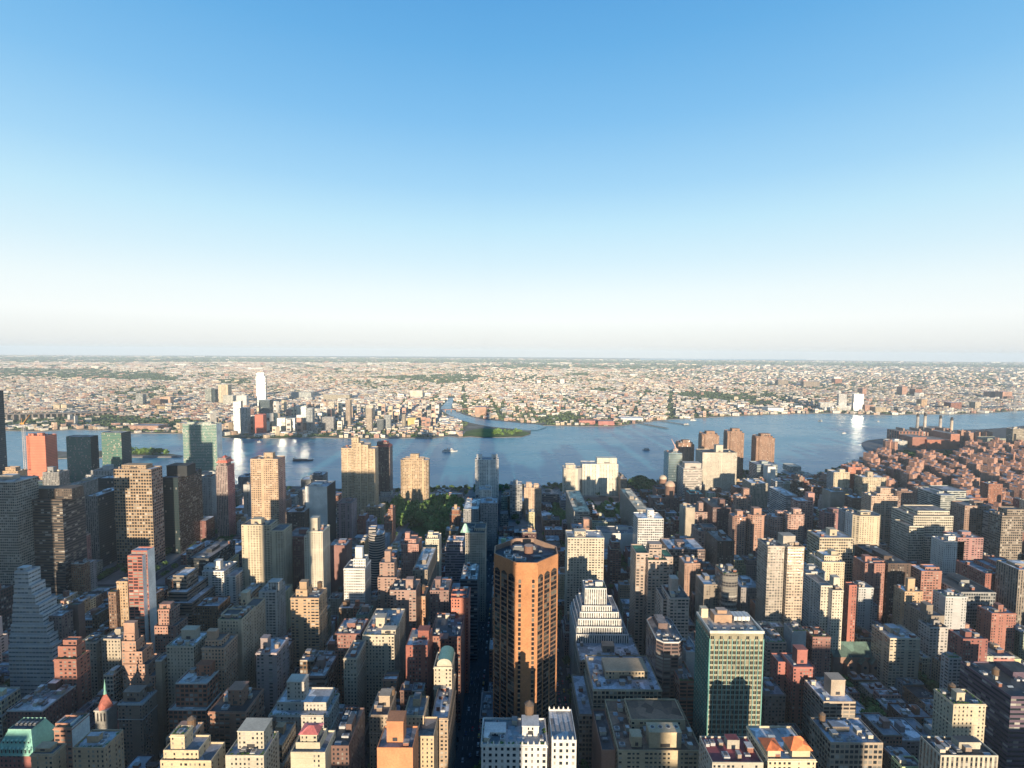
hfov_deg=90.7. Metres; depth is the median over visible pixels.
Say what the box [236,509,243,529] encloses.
apartment house
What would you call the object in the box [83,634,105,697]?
apartment building
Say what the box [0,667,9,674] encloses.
walk up house
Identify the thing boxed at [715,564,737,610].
apartment tower
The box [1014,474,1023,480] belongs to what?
brick housing block
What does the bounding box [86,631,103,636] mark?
apartment house
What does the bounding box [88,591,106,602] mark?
walk up house
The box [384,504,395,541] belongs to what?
apartment house
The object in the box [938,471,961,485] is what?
brick housing block
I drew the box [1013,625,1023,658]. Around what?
apartment house
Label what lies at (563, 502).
hospital block
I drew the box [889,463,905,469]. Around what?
brick housing block
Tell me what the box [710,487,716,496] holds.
tenement building
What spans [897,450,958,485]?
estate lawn
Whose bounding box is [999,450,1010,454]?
brick housing block
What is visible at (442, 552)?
apartment house
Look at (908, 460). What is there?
brick housing block
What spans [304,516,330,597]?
apartment tower
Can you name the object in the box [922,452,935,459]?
brick housing block
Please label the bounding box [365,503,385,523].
apartment house
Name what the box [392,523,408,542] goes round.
approach road
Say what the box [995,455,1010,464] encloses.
brick housing block
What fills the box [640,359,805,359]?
distant bay water
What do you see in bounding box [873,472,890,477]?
brick housing block
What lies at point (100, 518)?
office tower
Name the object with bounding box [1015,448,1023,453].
brick housing block
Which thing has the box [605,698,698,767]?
office tower
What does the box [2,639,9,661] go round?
apartment house
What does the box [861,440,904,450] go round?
riverside road
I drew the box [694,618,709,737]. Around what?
windows
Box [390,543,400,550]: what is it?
apartment house
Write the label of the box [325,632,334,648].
apartment house
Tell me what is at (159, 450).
leafy tree
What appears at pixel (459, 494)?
apartment building
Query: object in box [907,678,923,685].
walk up house
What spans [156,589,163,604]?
apartment house
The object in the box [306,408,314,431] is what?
apartment tower
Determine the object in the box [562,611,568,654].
apartment house
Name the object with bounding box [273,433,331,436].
waterfront lawn
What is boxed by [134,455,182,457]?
jetty
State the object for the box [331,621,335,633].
walk up house
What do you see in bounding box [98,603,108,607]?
walk up house
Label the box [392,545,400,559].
apartment house
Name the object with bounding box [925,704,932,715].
walk up house
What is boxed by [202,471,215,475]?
office tower
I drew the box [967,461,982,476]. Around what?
brick housing block
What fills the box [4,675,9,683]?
walk up house
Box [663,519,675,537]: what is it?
apartment house
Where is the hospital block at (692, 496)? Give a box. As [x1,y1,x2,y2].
[684,490,703,502]
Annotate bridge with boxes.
[4,406,130,420]
[410,407,489,411]
[1003,396,1023,412]
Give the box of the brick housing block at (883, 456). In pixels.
[879,452,897,463]
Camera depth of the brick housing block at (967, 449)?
1537.28 m
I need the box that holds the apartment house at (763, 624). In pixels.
[756,621,771,626]
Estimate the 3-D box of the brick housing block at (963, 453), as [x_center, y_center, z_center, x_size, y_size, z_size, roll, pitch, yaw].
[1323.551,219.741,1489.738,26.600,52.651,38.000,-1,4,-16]
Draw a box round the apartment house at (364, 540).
[360,534,368,557]
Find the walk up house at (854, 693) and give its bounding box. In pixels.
[845,687,860,700]
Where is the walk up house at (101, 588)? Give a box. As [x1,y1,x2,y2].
[91,587,109,590]
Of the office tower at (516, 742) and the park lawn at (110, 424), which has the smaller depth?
the office tower at (516, 742)
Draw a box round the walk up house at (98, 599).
[80,592,101,607]
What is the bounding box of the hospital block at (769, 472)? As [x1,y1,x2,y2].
[763,464,775,496]
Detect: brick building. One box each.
[6,676,76,728]
[53,636,91,709]
[53,713,89,767]
[122,620,161,690]
[154,601,187,653]
[201,628,238,695]
[207,681,264,754]
[292,527,309,592]
[309,654,337,687]
[330,538,351,593]
[331,707,364,767]
[334,618,368,703]
[377,710,418,767]
[401,531,421,578]
[406,625,432,715]
[432,613,464,722]
[451,586,470,692]
[591,709,615,767]
[660,538,704,575]
[698,734,762,767]
[761,677,786,725]
[803,626,830,675]
[842,582,856,640]
[852,554,884,622]
[854,544,911,623]
[911,564,941,603]
[941,573,996,630]
[944,402,961,408]
[947,629,987,660]
[955,557,1007,590]
[957,430,966,444]
[963,431,974,444]
[966,493,987,502]
[975,430,981,440]
[976,602,1016,652]
[982,430,992,436]
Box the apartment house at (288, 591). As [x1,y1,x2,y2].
[285,584,293,631]
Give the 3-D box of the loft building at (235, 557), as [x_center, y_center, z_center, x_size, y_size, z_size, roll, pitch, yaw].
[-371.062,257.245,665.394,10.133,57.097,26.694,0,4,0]
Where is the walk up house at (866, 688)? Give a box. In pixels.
[858,682,886,697]
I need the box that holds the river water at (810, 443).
[6,411,1023,488]
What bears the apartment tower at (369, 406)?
on the ground at (469, 426)
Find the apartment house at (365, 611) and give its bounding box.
[356,604,372,620]
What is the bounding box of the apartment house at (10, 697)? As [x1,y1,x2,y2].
[0,687,21,742]
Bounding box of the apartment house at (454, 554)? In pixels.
[445,535,464,581]
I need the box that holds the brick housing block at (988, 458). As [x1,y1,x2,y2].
[980,454,997,463]
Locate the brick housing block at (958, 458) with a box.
[949,454,967,463]
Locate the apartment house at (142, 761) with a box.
[125,754,160,767]
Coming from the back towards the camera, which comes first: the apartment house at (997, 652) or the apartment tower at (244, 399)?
the apartment tower at (244, 399)
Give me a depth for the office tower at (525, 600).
391.41 m
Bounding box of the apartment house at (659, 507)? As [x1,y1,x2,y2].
[654,500,664,521]
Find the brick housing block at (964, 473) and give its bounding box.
[955,471,972,476]
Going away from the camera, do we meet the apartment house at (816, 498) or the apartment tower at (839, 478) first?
the apartment house at (816, 498)
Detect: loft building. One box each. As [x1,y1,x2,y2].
[0,583,13,630]
[71,560,90,594]
[76,702,95,730]
[83,558,97,589]
[85,608,99,635]
[89,692,110,708]
[157,600,173,622]
[160,715,209,758]
[192,596,233,630]
[227,554,238,566]
[237,517,249,533]
[255,640,294,687]
[339,704,347,718]
[366,515,383,534]
[382,687,399,709]
[412,683,424,695]
[421,584,428,624]
[450,504,461,535]
[489,638,492,681]
[498,538,510,543]
[499,525,513,535]
[499,534,513,539]
[501,495,507,509]
[507,495,509,514]
[522,525,533,528]
[528,509,534,528]
[558,567,564,598]
[562,522,566,542]
[613,514,620,524]
[625,546,630,563]
[688,617,694,631]
[690,631,695,644]
[742,554,756,580]
[776,723,802,736]
[803,477,809,492]
[811,478,825,487]
[836,506,855,509]
[872,602,877,619]
[879,539,887,550]
[907,560,923,563]
[931,656,940,682]
[987,652,993,661]
[1012,497,1020,507]
[1019,499,1023,508]
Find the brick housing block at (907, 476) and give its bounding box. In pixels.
[900,470,917,487]
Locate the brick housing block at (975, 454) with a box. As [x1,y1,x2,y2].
[971,452,982,458]
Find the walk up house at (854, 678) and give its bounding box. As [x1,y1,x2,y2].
[846,671,879,688]
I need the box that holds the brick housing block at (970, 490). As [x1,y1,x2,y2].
[959,486,979,493]
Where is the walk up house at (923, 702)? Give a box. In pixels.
[917,698,933,709]
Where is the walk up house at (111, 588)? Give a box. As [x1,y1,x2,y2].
[107,586,116,597]
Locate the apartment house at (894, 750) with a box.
[882,745,912,767]
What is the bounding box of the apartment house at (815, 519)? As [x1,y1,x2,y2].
[813,516,818,529]
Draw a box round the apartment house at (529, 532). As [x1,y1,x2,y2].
[519,527,535,538]
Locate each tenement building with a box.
[0,674,4,684]
[3,627,10,638]
[159,588,167,599]
[288,489,298,493]
[294,667,299,673]
[336,493,341,500]
[385,532,389,548]
[441,558,444,565]
[441,565,444,578]
[452,582,459,588]
[542,515,559,531]
[544,524,562,539]
[603,553,607,572]
[614,583,617,604]
[621,567,629,580]
[665,508,676,518]
[671,516,678,532]
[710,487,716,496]
[718,492,730,500]
[854,626,871,641]
[861,712,901,744]
[887,703,931,725]
[887,717,922,760]
[904,718,931,735]
[918,660,921,671]
[919,652,930,678]
[1006,651,1023,664]
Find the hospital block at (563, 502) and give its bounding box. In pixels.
[560,495,565,509]
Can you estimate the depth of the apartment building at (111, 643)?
448.43 m
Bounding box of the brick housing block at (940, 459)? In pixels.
[936,455,953,464]
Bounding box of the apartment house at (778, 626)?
[768,621,783,637]
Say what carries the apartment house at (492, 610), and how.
on the ground at (479, 666)
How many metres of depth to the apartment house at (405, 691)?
402.87 m
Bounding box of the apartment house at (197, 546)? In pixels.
[186,541,204,566]
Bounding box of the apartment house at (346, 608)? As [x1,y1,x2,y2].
[339,600,354,625]
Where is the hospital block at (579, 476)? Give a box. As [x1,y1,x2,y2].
[577,466,581,491]
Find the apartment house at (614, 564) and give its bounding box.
[607,535,620,587]
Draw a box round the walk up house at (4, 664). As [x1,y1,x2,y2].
[0,662,8,666]
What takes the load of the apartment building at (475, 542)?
on the ground at (479, 666)
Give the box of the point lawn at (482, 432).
[463,428,528,436]
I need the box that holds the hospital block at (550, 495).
[541,489,558,503]
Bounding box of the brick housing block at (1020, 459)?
[1017,457,1023,466]
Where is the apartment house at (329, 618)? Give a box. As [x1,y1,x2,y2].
[327,604,331,639]
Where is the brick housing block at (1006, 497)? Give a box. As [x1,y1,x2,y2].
[1002,493,1012,500]
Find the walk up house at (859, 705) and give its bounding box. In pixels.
[855,700,865,713]
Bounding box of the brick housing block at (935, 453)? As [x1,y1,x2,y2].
[927,450,942,455]
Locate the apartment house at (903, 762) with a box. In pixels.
[890,756,918,767]
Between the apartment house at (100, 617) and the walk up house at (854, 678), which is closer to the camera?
the walk up house at (854, 678)
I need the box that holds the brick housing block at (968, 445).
[966,444,983,448]
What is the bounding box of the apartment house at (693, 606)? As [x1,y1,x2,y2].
[691,591,694,622]
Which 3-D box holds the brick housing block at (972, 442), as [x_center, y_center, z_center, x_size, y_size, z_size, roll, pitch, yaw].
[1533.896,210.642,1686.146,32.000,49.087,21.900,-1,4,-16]
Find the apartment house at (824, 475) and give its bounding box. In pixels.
[820,472,826,483]
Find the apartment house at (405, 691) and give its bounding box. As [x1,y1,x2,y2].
[399,681,413,710]
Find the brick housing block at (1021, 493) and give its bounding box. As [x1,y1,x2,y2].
[1019,489,1023,498]
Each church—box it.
[94,679,127,766]
[830,641,877,676]
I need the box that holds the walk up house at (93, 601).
[88,595,95,608]
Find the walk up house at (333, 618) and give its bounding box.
[331,615,336,631]
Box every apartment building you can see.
[3,466,27,475]
[29,741,66,767]
[49,609,73,642]
[68,601,85,639]
[72,729,124,767]
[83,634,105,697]
[101,627,123,687]
[108,589,120,631]
[116,577,129,629]
[117,683,158,763]
[160,725,225,767]
[166,625,206,707]
[202,559,243,605]
[218,590,265,687]
[225,718,279,767]
[255,634,289,717]
[259,578,285,636]
[268,674,339,735]
[285,506,309,530]
[291,723,335,767]
[299,485,306,505]
[337,497,356,538]
[343,545,370,605]
[343,640,366,726]
[362,608,405,721]
[368,686,396,767]
[378,549,401,608]
[390,576,420,643]
[405,692,437,767]
[412,547,436,617]
[426,530,440,575]
[430,576,451,627]
[432,674,455,767]
[433,645,454,701]
[437,488,450,492]
[448,492,463,497]
[460,522,486,621]
[463,498,480,535]
[479,485,490,497]
[480,497,497,550]
[570,517,591,529]
[673,661,693,729]
[678,555,700,617]
[679,502,694,537]
[682,636,694,677]
[691,523,716,548]
[694,573,717,630]
[699,561,714,574]
[705,530,734,566]
[731,483,741,495]
[737,575,755,614]
[746,726,816,767]
[763,628,786,677]
[783,621,805,651]
[801,563,825,614]
[802,573,843,671]
[802,672,855,744]
[808,549,844,588]
[818,402,835,409]
[844,494,860,509]
[853,580,873,631]
[862,404,873,410]
[870,406,885,412]
[871,624,920,688]
[892,577,923,625]
[903,601,944,635]
[918,619,948,676]
[930,534,963,572]
[931,682,986,742]
[932,588,967,628]
[939,652,961,688]
[942,530,983,559]
[976,436,1005,441]
[979,481,1002,503]
[994,560,1023,624]
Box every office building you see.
[291,392,314,397]
[323,394,351,399]
[410,390,423,397]
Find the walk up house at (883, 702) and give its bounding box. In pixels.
[876,698,905,713]
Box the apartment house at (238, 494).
[235,488,242,504]
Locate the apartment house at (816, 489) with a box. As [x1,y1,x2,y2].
[804,484,822,496]
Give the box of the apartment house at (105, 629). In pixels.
[95,624,109,634]
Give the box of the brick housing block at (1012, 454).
[1006,451,1019,459]
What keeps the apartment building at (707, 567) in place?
on the ground at (479, 666)
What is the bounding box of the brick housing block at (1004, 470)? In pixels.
[999,468,1017,476]
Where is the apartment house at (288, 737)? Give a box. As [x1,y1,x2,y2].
[269,716,298,767]
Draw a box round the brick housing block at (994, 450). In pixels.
[985,448,998,454]
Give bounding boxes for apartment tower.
[53,404,60,407]
[61,404,72,408]
[67,414,72,419]
[73,416,77,423]
[127,546,156,652]
[136,394,146,404]
[150,399,163,405]
[160,396,173,402]
[168,660,220,733]
[202,472,217,528]
[205,388,213,401]
[212,389,217,401]
[216,455,235,536]
[218,384,231,402]
[223,395,235,403]
[233,401,242,433]
[236,395,248,406]
[238,473,250,492]
[240,407,250,434]
[241,517,292,590]
[243,482,251,516]
[250,452,285,523]
[255,414,266,432]
[256,373,266,405]
[259,399,272,421]
[277,417,285,430]
[286,418,295,430]
[290,579,327,666]
[301,406,306,422]
[301,472,327,487]
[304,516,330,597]
[305,480,335,541]
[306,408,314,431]
[322,417,334,430]
[328,401,334,416]
[341,437,378,518]
[343,400,355,427]
[365,404,374,418]
[366,408,373,430]
[368,525,384,588]
[377,419,383,430]
[377,440,392,494]
[384,415,391,429]
[401,453,429,502]
[402,414,405,425]
[475,453,498,502]
[510,479,521,518]
[524,482,540,515]
[564,528,604,614]
[566,490,589,529]
[620,488,646,526]
[629,541,672,654]
[633,508,663,547]
[655,575,689,639]
[675,439,693,460]
[681,501,707,523]
[698,430,718,448]
[700,497,732,534]
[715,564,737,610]
[723,428,743,477]
[728,509,746,556]
[733,487,751,511]
[743,506,765,555]
[751,433,774,462]
[755,532,795,621]
[765,510,783,539]
[768,487,803,512]
[770,644,815,730]
[775,380,787,384]
[777,540,804,625]
[783,508,804,544]
[790,492,814,540]
[800,381,819,386]
[806,527,852,597]
[818,507,838,529]
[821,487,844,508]
[826,469,849,487]
[832,379,841,383]
[834,394,850,409]
[838,508,849,532]
[841,464,860,493]
[844,509,880,581]
[851,393,863,410]
[853,471,885,495]
[857,388,866,394]
[861,486,897,545]
[889,505,953,563]
[891,487,914,506]
[896,386,906,394]
[909,389,921,393]
[912,486,923,504]
[916,399,926,405]
[916,485,972,514]
[950,500,990,536]
[969,401,980,408]
[981,509,995,552]
[983,391,994,396]
[986,506,1023,559]
[995,391,1011,398]
[1006,427,1023,443]
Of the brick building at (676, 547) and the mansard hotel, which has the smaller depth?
the mansard hotel
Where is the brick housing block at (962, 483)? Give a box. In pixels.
[953,479,971,488]
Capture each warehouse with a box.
[130,424,167,430]
[157,405,179,408]
[475,406,486,415]
[578,419,594,423]
[597,420,613,424]
[618,416,642,420]
[762,406,783,411]
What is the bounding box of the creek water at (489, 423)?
[440,398,545,429]
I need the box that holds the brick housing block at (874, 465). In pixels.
[867,462,886,468]
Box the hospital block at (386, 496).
[379,490,396,502]
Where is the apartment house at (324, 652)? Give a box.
[317,650,333,657]
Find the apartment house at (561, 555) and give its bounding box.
[557,546,564,567]
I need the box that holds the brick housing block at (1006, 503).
[1001,500,1012,506]
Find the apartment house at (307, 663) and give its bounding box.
[299,655,316,673]
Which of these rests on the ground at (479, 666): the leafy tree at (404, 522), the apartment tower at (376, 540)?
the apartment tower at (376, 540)
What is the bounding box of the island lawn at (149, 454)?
[132,453,167,454]
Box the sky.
[0,0,1023,361]
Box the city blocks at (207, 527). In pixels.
[163,459,889,679]
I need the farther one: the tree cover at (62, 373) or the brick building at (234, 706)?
the tree cover at (62, 373)
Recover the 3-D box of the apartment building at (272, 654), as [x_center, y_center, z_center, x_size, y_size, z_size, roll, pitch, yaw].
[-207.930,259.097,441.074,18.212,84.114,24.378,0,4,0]
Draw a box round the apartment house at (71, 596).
[57,590,90,612]
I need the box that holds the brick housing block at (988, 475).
[980,469,999,482]
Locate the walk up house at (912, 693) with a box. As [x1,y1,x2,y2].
[902,685,933,702]
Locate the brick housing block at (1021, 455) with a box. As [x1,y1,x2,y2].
[1015,453,1023,460]
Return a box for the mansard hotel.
[0,717,54,767]
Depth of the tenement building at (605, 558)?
755.03 m
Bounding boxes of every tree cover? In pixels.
[0,355,1023,436]
[3,449,979,707]
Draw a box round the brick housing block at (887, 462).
[881,459,897,465]
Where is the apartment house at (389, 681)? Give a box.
[382,675,398,697]
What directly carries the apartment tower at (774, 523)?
on the ground at (479, 666)
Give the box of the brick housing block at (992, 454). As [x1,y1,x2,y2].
[982,452,1000,456]
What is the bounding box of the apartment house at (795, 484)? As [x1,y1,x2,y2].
[790,479,802,496]
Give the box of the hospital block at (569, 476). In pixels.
[562,463,577,491]
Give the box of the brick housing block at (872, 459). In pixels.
[865,455,879,466]
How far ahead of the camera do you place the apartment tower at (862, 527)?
715.45 m
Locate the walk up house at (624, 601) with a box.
[619,598,628,616]
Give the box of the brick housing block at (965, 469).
[957,468,972,472]
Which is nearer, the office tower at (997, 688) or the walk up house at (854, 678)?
the office tower at (997, 688)
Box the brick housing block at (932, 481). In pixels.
[923,478,941,484]
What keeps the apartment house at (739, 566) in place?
on the ground at (479, 666)
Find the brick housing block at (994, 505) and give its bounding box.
[984,502,1005,510]
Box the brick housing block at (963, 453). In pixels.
[952,449,970,457]
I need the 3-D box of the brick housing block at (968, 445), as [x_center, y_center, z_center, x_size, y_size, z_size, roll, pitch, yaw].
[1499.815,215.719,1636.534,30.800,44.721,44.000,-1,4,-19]
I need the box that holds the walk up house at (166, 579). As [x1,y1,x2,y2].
[165,570,179,584]
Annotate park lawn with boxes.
[18,419,178,428]
[396,518,448,543]
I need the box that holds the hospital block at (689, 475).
[677,461,701,498]
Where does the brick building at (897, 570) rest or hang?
on the ground at (479, 666)
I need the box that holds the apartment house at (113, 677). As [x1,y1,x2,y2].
[98,665,122,710]
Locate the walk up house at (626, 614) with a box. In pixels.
[625,611,628,628]
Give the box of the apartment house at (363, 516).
[357,510,368,533]
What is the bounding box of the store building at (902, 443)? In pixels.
[883,439,906,446]
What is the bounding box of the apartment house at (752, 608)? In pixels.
[750,599,755,619]
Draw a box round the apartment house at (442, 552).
[441,548,444,557]
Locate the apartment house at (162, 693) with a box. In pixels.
[155,652,168,749]
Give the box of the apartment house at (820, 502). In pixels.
[818,494,821,508]
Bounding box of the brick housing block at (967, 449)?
[962,447,973,452]
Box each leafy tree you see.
[140,449,149,453]
[156,448,163,453]
[389,499,400,506]
[396,513,405,525]
[396,515,407,526]
[403,500,417,506]
[403,505,412,515]
[408,506,417,516]
[418,503,426,509]
[419,506,435,512]
[422,522,437,531]
[426,526,443,533]
[430,504,446,510]
[433,499,441,504]
[440,493,448,503]
[440,522,449,530]
[442,510,450,520]
[443,506,451,514]
[448,494,464,501]
[448,498,462,505]
[472,760,480,767]
[553,502,559,508]
[580,759,589,767]
[606,509,613,516]
[859,705,883,712]
[871,708,885,715]
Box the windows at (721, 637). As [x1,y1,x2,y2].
[708,636,761,735]
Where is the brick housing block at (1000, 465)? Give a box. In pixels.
[993,463,1010,469]
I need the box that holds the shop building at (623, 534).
[595,525,632,554]
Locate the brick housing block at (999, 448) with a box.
[990,446,1004,450]
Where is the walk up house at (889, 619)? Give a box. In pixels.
[886,614,891,623]
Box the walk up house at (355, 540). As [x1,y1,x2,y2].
[352,538,361,543]
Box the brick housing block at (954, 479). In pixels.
[951,477,968,486]
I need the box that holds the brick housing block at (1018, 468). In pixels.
[1008,464,1023,474]
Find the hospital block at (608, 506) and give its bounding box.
[605,504,615,512]
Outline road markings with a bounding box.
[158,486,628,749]
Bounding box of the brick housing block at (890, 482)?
[883,475,894,487]
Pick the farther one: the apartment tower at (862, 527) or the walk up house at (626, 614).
the apartment tower at (862, 527)
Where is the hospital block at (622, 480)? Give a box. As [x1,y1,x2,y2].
[618,472,626,496]
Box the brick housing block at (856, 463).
[848,461,862,465]
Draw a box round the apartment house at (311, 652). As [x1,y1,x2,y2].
[303,648,319,656]
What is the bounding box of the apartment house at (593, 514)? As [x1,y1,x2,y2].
[585,501,597,519]
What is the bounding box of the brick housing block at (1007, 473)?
[1001,472,1018,476]
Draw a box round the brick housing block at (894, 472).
[885,466,903,484]
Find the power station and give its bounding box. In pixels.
[887,413,959,448]
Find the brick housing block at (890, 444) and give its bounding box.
[883,439,897,453]
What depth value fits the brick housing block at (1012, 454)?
1483.36 m
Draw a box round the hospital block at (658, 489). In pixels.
[653,485,664,493]
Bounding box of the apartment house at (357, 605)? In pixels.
[353,600,364,617]
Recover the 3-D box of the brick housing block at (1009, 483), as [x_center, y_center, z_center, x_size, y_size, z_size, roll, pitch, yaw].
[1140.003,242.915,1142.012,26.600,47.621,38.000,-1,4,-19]
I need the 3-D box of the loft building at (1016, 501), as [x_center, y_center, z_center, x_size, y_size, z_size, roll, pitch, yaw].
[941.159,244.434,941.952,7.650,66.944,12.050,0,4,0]
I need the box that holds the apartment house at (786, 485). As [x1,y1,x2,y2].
[783,481,790,490]
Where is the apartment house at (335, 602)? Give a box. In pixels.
[328,594,341,615]
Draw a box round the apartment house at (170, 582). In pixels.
[168,575,172,590]
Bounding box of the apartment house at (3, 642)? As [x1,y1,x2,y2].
[0,616,7,662]
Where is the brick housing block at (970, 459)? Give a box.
[963,456,982,467]
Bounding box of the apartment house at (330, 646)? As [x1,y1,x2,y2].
[324,641,334,653]
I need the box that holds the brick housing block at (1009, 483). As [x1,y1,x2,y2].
[1004,481,1023,488]
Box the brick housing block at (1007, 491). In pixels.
[1002,487,1013,496]
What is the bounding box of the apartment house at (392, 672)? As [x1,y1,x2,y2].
[385,670,399,697]
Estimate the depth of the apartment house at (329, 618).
570.79 m
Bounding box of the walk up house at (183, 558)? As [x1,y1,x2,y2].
[181,552,186,564]
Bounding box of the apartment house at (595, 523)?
[591,520,607,529]
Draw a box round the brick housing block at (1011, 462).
[1004,460,1020,465]
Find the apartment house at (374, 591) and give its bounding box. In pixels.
[371,585,377,594]
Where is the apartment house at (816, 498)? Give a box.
[814,494,818,506]
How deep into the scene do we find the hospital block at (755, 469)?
1206.92 m
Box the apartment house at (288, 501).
[286,493,291,507]
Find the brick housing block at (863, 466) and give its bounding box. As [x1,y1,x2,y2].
[857,464,869,470]
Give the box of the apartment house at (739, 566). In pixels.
[734,555,745,575]
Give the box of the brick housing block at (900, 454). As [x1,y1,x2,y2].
[894,452,907,462]
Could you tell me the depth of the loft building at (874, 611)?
607.38 m
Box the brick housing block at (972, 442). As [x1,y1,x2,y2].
[965,440,977,446]
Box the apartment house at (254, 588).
[238,583,260,605]
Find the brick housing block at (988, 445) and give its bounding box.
[985,441,1001,448]
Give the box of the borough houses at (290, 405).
[0,355,1023,437]
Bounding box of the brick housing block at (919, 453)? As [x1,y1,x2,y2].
[916,449,926,458]
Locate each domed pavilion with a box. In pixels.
[659,475,666,484]
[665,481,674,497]
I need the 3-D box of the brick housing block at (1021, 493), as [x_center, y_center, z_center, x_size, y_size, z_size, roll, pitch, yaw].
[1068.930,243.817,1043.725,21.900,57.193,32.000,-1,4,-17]
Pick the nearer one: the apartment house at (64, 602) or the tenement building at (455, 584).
the apartment house at (64, 602)
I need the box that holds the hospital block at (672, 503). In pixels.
[648,494,679,512]
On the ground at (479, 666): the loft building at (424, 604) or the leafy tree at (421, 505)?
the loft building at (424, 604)
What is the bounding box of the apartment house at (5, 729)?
[2,718,7,737]
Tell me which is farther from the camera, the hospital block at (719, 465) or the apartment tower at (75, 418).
the apartment tower at (75, 418)
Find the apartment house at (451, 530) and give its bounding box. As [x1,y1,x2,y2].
[445,525,458,545]
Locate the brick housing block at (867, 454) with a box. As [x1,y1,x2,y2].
[863,451,877,464]
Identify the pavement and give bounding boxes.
[97,474,933,756]
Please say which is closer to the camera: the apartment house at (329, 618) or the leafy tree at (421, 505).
the apartment house at (329, 618)
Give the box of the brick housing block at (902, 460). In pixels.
[899,456,910,466]
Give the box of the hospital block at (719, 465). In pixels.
[695,444,736,490]
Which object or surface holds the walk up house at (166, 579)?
on the ground at (479, 666)
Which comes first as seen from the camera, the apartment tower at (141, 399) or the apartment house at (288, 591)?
the apartment house at (288, 591)
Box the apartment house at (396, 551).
[388,546,398,567]
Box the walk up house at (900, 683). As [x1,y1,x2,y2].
[895,678,912,695]
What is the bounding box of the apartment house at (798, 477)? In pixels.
[790,474,803,485]
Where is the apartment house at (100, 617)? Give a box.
[92,605,109,631]
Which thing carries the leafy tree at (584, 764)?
on the ground at (479, 666)
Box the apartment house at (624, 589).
[617,579,629,608]
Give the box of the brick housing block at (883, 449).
[876,447,891,452]
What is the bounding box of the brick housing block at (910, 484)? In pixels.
[907,480,927,489]
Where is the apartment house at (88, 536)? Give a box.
[86,533,91,558]
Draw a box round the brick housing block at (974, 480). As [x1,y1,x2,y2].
[963,475,979,487]
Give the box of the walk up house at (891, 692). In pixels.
[873,687,900,699]
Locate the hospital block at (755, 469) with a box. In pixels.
[749,460,777,477]
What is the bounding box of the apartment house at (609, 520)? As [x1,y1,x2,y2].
[598,512,614,525]
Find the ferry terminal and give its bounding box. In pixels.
[783,463,812,474]
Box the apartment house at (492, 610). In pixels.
[492,587,493,637]
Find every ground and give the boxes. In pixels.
[0,356,1023,438]
[57,451,180,458]
[97,426,1023,767]
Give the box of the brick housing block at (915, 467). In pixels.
[906,464,921,471]
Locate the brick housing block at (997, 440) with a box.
[991,438,1005,443]
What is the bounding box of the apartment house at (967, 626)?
[965,623,974,630]
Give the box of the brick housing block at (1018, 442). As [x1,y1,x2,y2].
[1014,440,1023,448]
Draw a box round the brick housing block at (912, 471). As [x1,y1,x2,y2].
[900,469,920,476]
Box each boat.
[292,457,313,460]
[442,448,457,451]
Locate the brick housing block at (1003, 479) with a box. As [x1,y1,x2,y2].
[999,475,1018,486]
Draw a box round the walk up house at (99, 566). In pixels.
[96,559,102,574]
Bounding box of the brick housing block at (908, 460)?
[905,457,924,469]
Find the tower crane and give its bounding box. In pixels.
[19,415,29,469]
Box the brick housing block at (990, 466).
[980,463,999,472]
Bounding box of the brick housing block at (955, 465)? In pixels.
[946,461,965,473]
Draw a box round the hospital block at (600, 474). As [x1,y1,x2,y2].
[580,456,617,495]
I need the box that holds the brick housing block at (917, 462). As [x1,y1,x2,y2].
[908,459,923,472]
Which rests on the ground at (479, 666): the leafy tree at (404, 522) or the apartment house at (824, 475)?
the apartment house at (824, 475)
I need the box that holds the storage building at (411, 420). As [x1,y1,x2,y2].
[408,417,416,424]
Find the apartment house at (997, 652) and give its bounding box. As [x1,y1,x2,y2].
[987,641,1014,661]
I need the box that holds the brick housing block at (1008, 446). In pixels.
[1001,442,1013,451]
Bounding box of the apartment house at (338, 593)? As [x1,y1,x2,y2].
[331,592,343,602]
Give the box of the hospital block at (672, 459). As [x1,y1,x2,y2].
[663,449,681,494]
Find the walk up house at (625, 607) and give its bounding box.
[622,606,628,618]
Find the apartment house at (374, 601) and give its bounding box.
[371,591,377,613]
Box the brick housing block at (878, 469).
[869,467,886,473]
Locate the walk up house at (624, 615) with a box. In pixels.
[623,610,628,623]
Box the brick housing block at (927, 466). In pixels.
[924,461,940,472]
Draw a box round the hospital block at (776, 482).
[771,478,782,487]
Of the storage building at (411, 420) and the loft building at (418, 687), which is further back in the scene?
the storage building at (411, 420)
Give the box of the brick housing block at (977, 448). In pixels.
[971,445,985,452]
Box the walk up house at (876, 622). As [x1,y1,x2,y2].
[871,620,883,627]
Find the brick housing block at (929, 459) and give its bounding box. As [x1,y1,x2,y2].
[921,457,936,462]
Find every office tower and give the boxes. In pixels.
[0,390,7,474]
[0,474,38,584]
[8,565,75,698]
[26,433,57,477]
[32,485,87,594]
[42,466,69,484]
[66,435,99,482]
[67,476,102,506]
[85,487,116,567]
[86,464,117,477]
[98,474,113,490]
[101,431,131,466]
[113,463,165,565]
[163,463,202,553]
[168,567,215,624]
[182,422,222,471]
[188,540,234,574]
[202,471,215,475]
[235,545,241,567]
[460,562,479,660]
[479,692,493,759]
[480,700,576,767]
[493,538,557,732]
[569,579,628,674]
[571,674,591,764]
[573,634,639,675]
[584,653,661,708]
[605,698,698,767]
[646,614,682,698]
[692,605,764,742]
[742,478,767,507]
[809,711,882,767]
[918,735,997,767]
[959,661,1023,767]
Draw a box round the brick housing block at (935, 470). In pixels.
[931,465,953,476]
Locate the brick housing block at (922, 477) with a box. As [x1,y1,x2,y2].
[917,473,940,481]
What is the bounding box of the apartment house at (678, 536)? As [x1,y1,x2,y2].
[670,534,688,537]
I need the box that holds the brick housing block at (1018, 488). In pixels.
[1009,484,1023,496]
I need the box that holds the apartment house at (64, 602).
[59,599,71,605]

